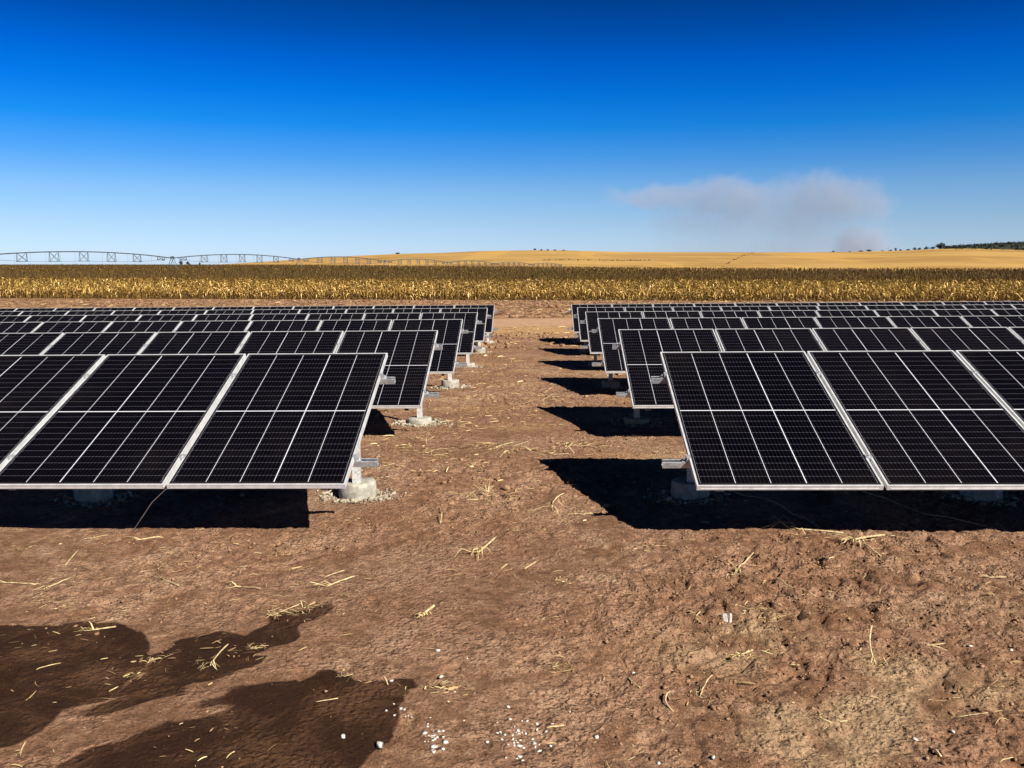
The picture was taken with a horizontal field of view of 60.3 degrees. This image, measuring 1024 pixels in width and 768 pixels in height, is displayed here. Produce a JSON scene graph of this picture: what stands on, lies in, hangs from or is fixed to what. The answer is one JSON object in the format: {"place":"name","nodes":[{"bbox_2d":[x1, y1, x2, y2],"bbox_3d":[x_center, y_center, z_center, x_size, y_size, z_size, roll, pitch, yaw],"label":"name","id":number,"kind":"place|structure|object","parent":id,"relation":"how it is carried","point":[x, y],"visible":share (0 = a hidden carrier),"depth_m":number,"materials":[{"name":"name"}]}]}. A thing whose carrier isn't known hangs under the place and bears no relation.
{"place":"outdoors","nodes":[
{"label":"outdoors","id":0,"kind":"place"},
{"bbox_2d":[0,265,1023,767],"bbox_3d":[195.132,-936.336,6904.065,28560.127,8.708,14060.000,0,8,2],"label":"ground","id":1,"kind":"structure","parent":0,"point":[272,711],"depth_m":4.19,"materials":[{"name":"brown soil"}]},
{"bbox_2d":[0,581,36,584],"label":"maize stalk","id":2,"kind":"object","parent":1,"relation":"on","point":[18,582],"visible":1,"depth_m":4.70,"materials":[{"name":"plant"}]},
{"bbox_2d":[34,577,70,589],"bbox_3d":[-2.419,1.059,4.652,0.042,0.020,0.243,3,8,21],"label":"maize stalk","id":3,"kind":"object","parent":1,"relation":"on","point":[55,583],"visible":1,"depth_m":4.68,"materials":[{"name":"plant"}]},
{"bbox_2d":[78,621,115,632],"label":"maize stalk","id":4,"kind":"object","parent":1,"relation":"on","point":[92,629],"visible":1,"depth_m":4.04,"materials":[{"name":"plant"}]},
{"bbox_2d":[125,536,162,540],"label":"maize stalk","id":5,"kind":"object","parent":1,"relation":"on","point":[144,538],"visible":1,"depth_m":5.53,"materials":[{"name":"plant"}]},
{"bbox_2d":[0,353,395,503],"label":"solar panel row","id":6,"kind":"object","parent":1,"relation":"on","point":[92,429],"visible":0.88,"depth_m":6.05,"materials":[{"name":"glass"}]},
{"bbox_2d":[133,489,165,530],"bbox_3d":[-2.276,0.793,5.512,0.405,0.341,0.014,6,10,36],"label":"cable","id":7,"kind":"object","parent":6,"relation":"attached to","point":[147,509],"visible":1,"depth_m":5.51,"materials":[{"name":"metal"}]},
{"bbox_2d":[200,644,228,669],"bbox_3d":[-1.208,1.136,3.634,0.114,0.037,0.210,4,9,27],"label":"maize stalk","id":8,"kind":"object","parent":1,"relation":"on","point":[212,661],"visible":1,"depth_m":3.63,"materials":[{"name":"plant"}]},
{"bbox_2d":[0,330,442,424],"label":"solar panel row","id":9,"kind":"object","parent":1,"relation":"on","point":[409,360],"visible":0.43,"depth_m":10.09,"materials":[{"name":"glass"}]},
{"bbox_2d":[0,319,467,387],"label":"solar panel row","id":10,"kind":"object","parent":1,"relation":"on","point":[444,361],"visible":0.35,"depth_m":13.72,"materials":[{"name":"glass"}]},
{"bbox_2d":[0,312,481,366],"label":"solar panel row","id":11,"kind":"object","parent":1,"relation":"on","point":[466,341],"visible":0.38,"depth_m":17.30,"materials":[{"name":"glass"}]},
{"bbox_2d":[0,308,490,352],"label":"solar panel row","id":12,"kind":"object","parent":1,"relation":"on","point":[482,316],"visible":0.29,"depth_m":20.84,"materials":[{"name":"glass"}]},
{"bbox_2d":[230,582,260,588],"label":"maize stalk","id":13,"kind":"object","parent":1,"relation":"on","point":[243,586],"visible":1,"depth_m":4.57,"materials":[{"name":"plant"}]},
{"bbox_2d":[0,305,497,342],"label":"solar panel row","id":14,"kind":"object","parent":1,"relation":"on","point":[491,311],"visible":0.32,"depth_m":24.37,"materials":[{"name":"glass"}]},
{"bbox_2d":[0,251,562,270],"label":"irrigation machine","id":15,"kind":"object","parent":1,"relation":"on","point":[226,255],"visible":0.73,"depth_m":236.26,"materials":[{"name":"metal"}]},
{"bbox_2d":[266,604,298,617],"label":"maize stalk","id":16,"kind":"object","parent":1,"relation":"on","point":[274,613],"visible":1,"depth_m":4.17,"materials":[{"name":"plant"}]},
{"bbox_2d":[303,575,354,588],"bbox_3d":[-0.953,1.019,4.586,0.072,0.042,0.294,6,10,38],"label":"maize stalk","id":17,"kind":"object","parent":1,"relation":"on","point":[330,584],"visible":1,"depth_m":4.56,"materials":[{"name":"plant"}]},
{"bbox_2d":[376,740,383,747],"bbox_3d":[-0.449,1.224,2.990,0.025,0.026,0.031,0,8,2],"label":"stone","id":18,"kind":"object","parent":1,"relation":"on","point":[379,744],"visible":1,"depth_m":2.98,"materials":[{"name":"white stone"}]},
{"bbox_2d":[414,604,434,617],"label":"maize stalk","id":19,"kind":"object","parent":1,"relation":"on","point":[427,610],"visible":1,"depth_m":4.14,"materials":[{"name":"plant"}]},
{"bbox_2d":[455,536,495,558],"bbox_3d":[-0.140,0.951,5.153,0.186,0.051,0.435,5,9,31],"label":"maize stalk","id":20,"kind":"object","parent":1,"relation":"on","point":[487,544],"visible":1,"depth_m":5.09,"materials":[{"name":"plant"}]},
{"bbox_2d":[473,484,496,496],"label":"maize stalk","id":21,"kind":"object","parent":1,"relation":"on","point":[488,490],"visible":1,"depth_m":6.63,"materials":[{"name":"plant"}]},
{"bbox_2d":[0,299,1023,767],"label":"soil clods","id":22,"kind":"object","parent":1,"relation":"on","point":[506,487],"visible":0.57,"depth_m":5.01,"materials":[{"name":"brown soil"}]},
{"bbox_2d":[0,298,1023,767],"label":"straw litter","id":23,"kind":"object","parent":1,"relation":"on","point":[426,450],"visible":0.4,"depth_m":5.68,"materials":[{"name":"beige plant"}]},
{"bbox_2d":[38,342,1023,508],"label":"cement crumbs","id":24,"kind":"object","parent":1,"relation":"on","point":[123,496],"visible":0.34,"depth_m":6.47,"materials":[{"name":"grey concrete"}]},
{"bbox_2d":[546,724,563,727],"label":"maize stalk","id":25,"kind":"object","parent":1,"relation":"on","point":[561,725],"visible":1,"depth_m":3.13,"materials":[{"name":"beige plant"}]},
{"bbox_2d":[551,493,564,514],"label":"maize stalk","id":26,"kind":"object","parent":1,"relation":"on","point":[558,501],"visible":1,"depth_m":6.27,"materials":[{"name":"plant"}]},
{"bbox_2d":[665,690,673,711],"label":"maize stalk","id":27,"kind":"object","parent":1,"relation":"on","point":[666,701],"visible":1,"depth_m":3.30,"materials":[{"name":"beige plant"}]},
{"bbox_2d":[700,675,712,696],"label":"maize stalk","id":28,"kind":"object","parent":1,"relation":"on","point":[704,685],"visible":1,"depth_m":3.40,"materials":[{"name":"beige plant"}]},
{"bbox_2d":[722,613,731,622],"bbox_3d":[0.999,1.087,4.087,0.046,0.043,0.030,0,8,2],"label":"split stone","id":29,"kind":"object","parent":1,"relation":"on","point":[724,616],"visible":0.84,"depth_m":4.08,"materials":[{"name":"white stone"}]},
{"bbox_2d":[715,552,753,576],"bbox_3d":[1.234,0.991,4.766,0.224,0.066,0.316,0,8,2],"label":"maize stalk","id":30,"kind":"object","parent":1,"relation":"on","point":[737,568],"visible":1,"depth_m":4.76,"materials":[{"name":"plant"}]},
{"bbox_2d":[727,649,752,657],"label":"maize stalk","id":31,"kind":"object","parent":1,"relation":"on","point":[748,651],"visible":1,"depth_m":3.70,"materials":[{"name":"plant"}]},
{"bbox_2d":[730,490,819,527],"bbox_3d":[1.826,0.846,6.091,0.114,0.033,1.054,-3,8,-20],"label":"cable","id":32,"kind":"object","parent":1,"relation":"on","point":[773,502],"visible":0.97,"depth_m":6.15,"materials":[{"name":"black rubber"}]},
{"bbox_2d":[567,301,1023,342],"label":"solar panel row","id":33,"kind":"object","parent":1,"relation":"on","point":[575,327],"visible":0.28,"depth_m":23.90,"materials":[{"name":"glass"}]},
{"bbox_2d":[574,304,1023,353],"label":"solar panel row","id":34,"kind":"object","parent":1,"relation":"on","point":[583,334],"visible":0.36,"depth_m":20.42,"materials":[{"name":"glass"}]},
{"bbox_2d":[580,309,1023,366],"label":"solar panel row","id":35,"kind":"object","parent":1,"relation":"on","point":[594,344],"visible":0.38,"depth_m":16.93,"materials":[{"name":"glass"}]},
{"bbox_2d":[766,515,842,532],"bbox_3d":[1.781,0.891,5.520,0.508,0.066,0.264,6,10,36],"label":"maize stalk","id":36,"kind":"object","parent":1,"relation":"on","point":[795,527],"visible":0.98,"depth_m":5.53,"materials":[{"name":"plant"}]},
{"bbox_2d":[592,316,1023,389],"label":"solar panel row","id":37,"kind":"object","parent":1,"relation":"on","point":[613,360],"visible":0.39,"depth_m":13.42,"materials":[{"name":"glass"}]},
{"bbox_2d":[612,327,1023,424],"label":"solar panel row","id":38,"kind":"object","parent":1,"relation":"on","point":[641,349],"visible":0.43,"depth_m":9.85,"materials":[{"name":"glass"}]},
{"bbox_2d":[651,350,1023,501],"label":"solar panel row","id":39,"kind":"object","parent":1,"relation":"on","point":[913,420],"visible":0.92,"depth_m":5.87,"materials":[{"name":"glass"}]},
{"bbox_2d":[826,533,884,545],"bbox_3d":[2.043,0.900,5.329,0.307,0.082,0.414,6,10,37],"label":"maize stalk","id":40,"kind":"object","parent":1,"relation":"on","point":[855,538],"visible":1,"depth_m":5.30,"materials":[{"name":"plant"}]},
{"bbox_2d":[860,625,886,665],"bbox_3d":[1.471,1.090,3.653,0.117,0.109,0.201,0,8,2],"label":"maize stalk","id":41,"kind":"object","parent":1,"relation":"on","point":[870,646],"visible":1,"depth_m":3.66,"materials":[{"name":"plant"}]},
{"bbox_2d":[862,491,987,526],"bbox_3d":[2.770,0.851,6.037,0.076,0.041,1.075,-3,8,-21],"label":"cable","id":42,"kind":"object","parent":1,"relation":"on","point":[919,511],"visible":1,"depth_m":5.96,"materials":[{"name":"black rubber"}]},
{"bbox_2d":[929,747,941,756],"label":"maize stalk","id":43,"kind":"object","parent":1,"relation":"on","point":[938,752],"visible":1,"depth_m":2.90,"materials":[{"name":"beige plant"}]},
{"bbox_2d":[956,712,987,717],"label":"maize stalk","id":44,"kind":"object","parent":1,"relation":"on","point":[972,714],"visible":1,"depth_m":3.15,"materials":[{"name":"beige plant"}]},
{"bbox_2d":[981,574,1005,577],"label":"maize stalk","id":45,"kind":"object","parent":1,"relation":"on","point":[987,576],"visible":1,"depth_m":4.67,"materials":[{"name":"plant"}]},
{"bbox_2d":[0,263,1023,301],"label":"maize field","id":46,"kind":"structure","parent":0,"point":[251,281],"depth_m":93.72,"materials":[{"name":"yellow plant"}]},
{"bbox_2d":[0,0,1023,264],"label":"sky","id":47,"kind":"structure","parent":0,"point":[301,129],"materials":[{"name":"blue"}]},
{"bbox_2d":[207,248,1023,270],"bbox_3d":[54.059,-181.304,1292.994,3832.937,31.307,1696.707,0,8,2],"label":"golden hill","id":48,"kind":"structure","parent":0,"point":[967,258],"depth_m":861.96,"materials":[{"name":"yellow plant"}]},
{"bbox_2d":[548,259,649,260],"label":"hedge row","id":49,"kind":"object","parent":48,"relation":"on","point":[602,260],"visible":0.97,"depth_m":823.60,"materials":[{"name":"green plant"}]},
{"bbox_2d":[936,242,944,248],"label":"tree","id":50,"kind":"object","parent":48,"relation":"on","point":[940,245],"visible":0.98,"depth_m":1176.06,"materials":[{"name":"green plant"}]},
{"bbox_2d":[951,244,1023,249],"bbox_3d":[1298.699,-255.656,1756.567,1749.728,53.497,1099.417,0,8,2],"label":"wooded hill","id":51,"kind":"structure","parent":0,"point":[1008,245],"depth_m":1576.97,"materials":[{"name":"green plant"}]},
{"bbox_2d":[941,241,1023,249],"bbox_3d":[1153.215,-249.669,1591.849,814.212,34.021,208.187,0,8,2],"label":"woodland","id":52,"kind":"object","parent":51,"relation":"on","point":[972,246],"visible":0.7,"depth_m":1611.63,"materials":[{"name":"green plant"}]}
]}

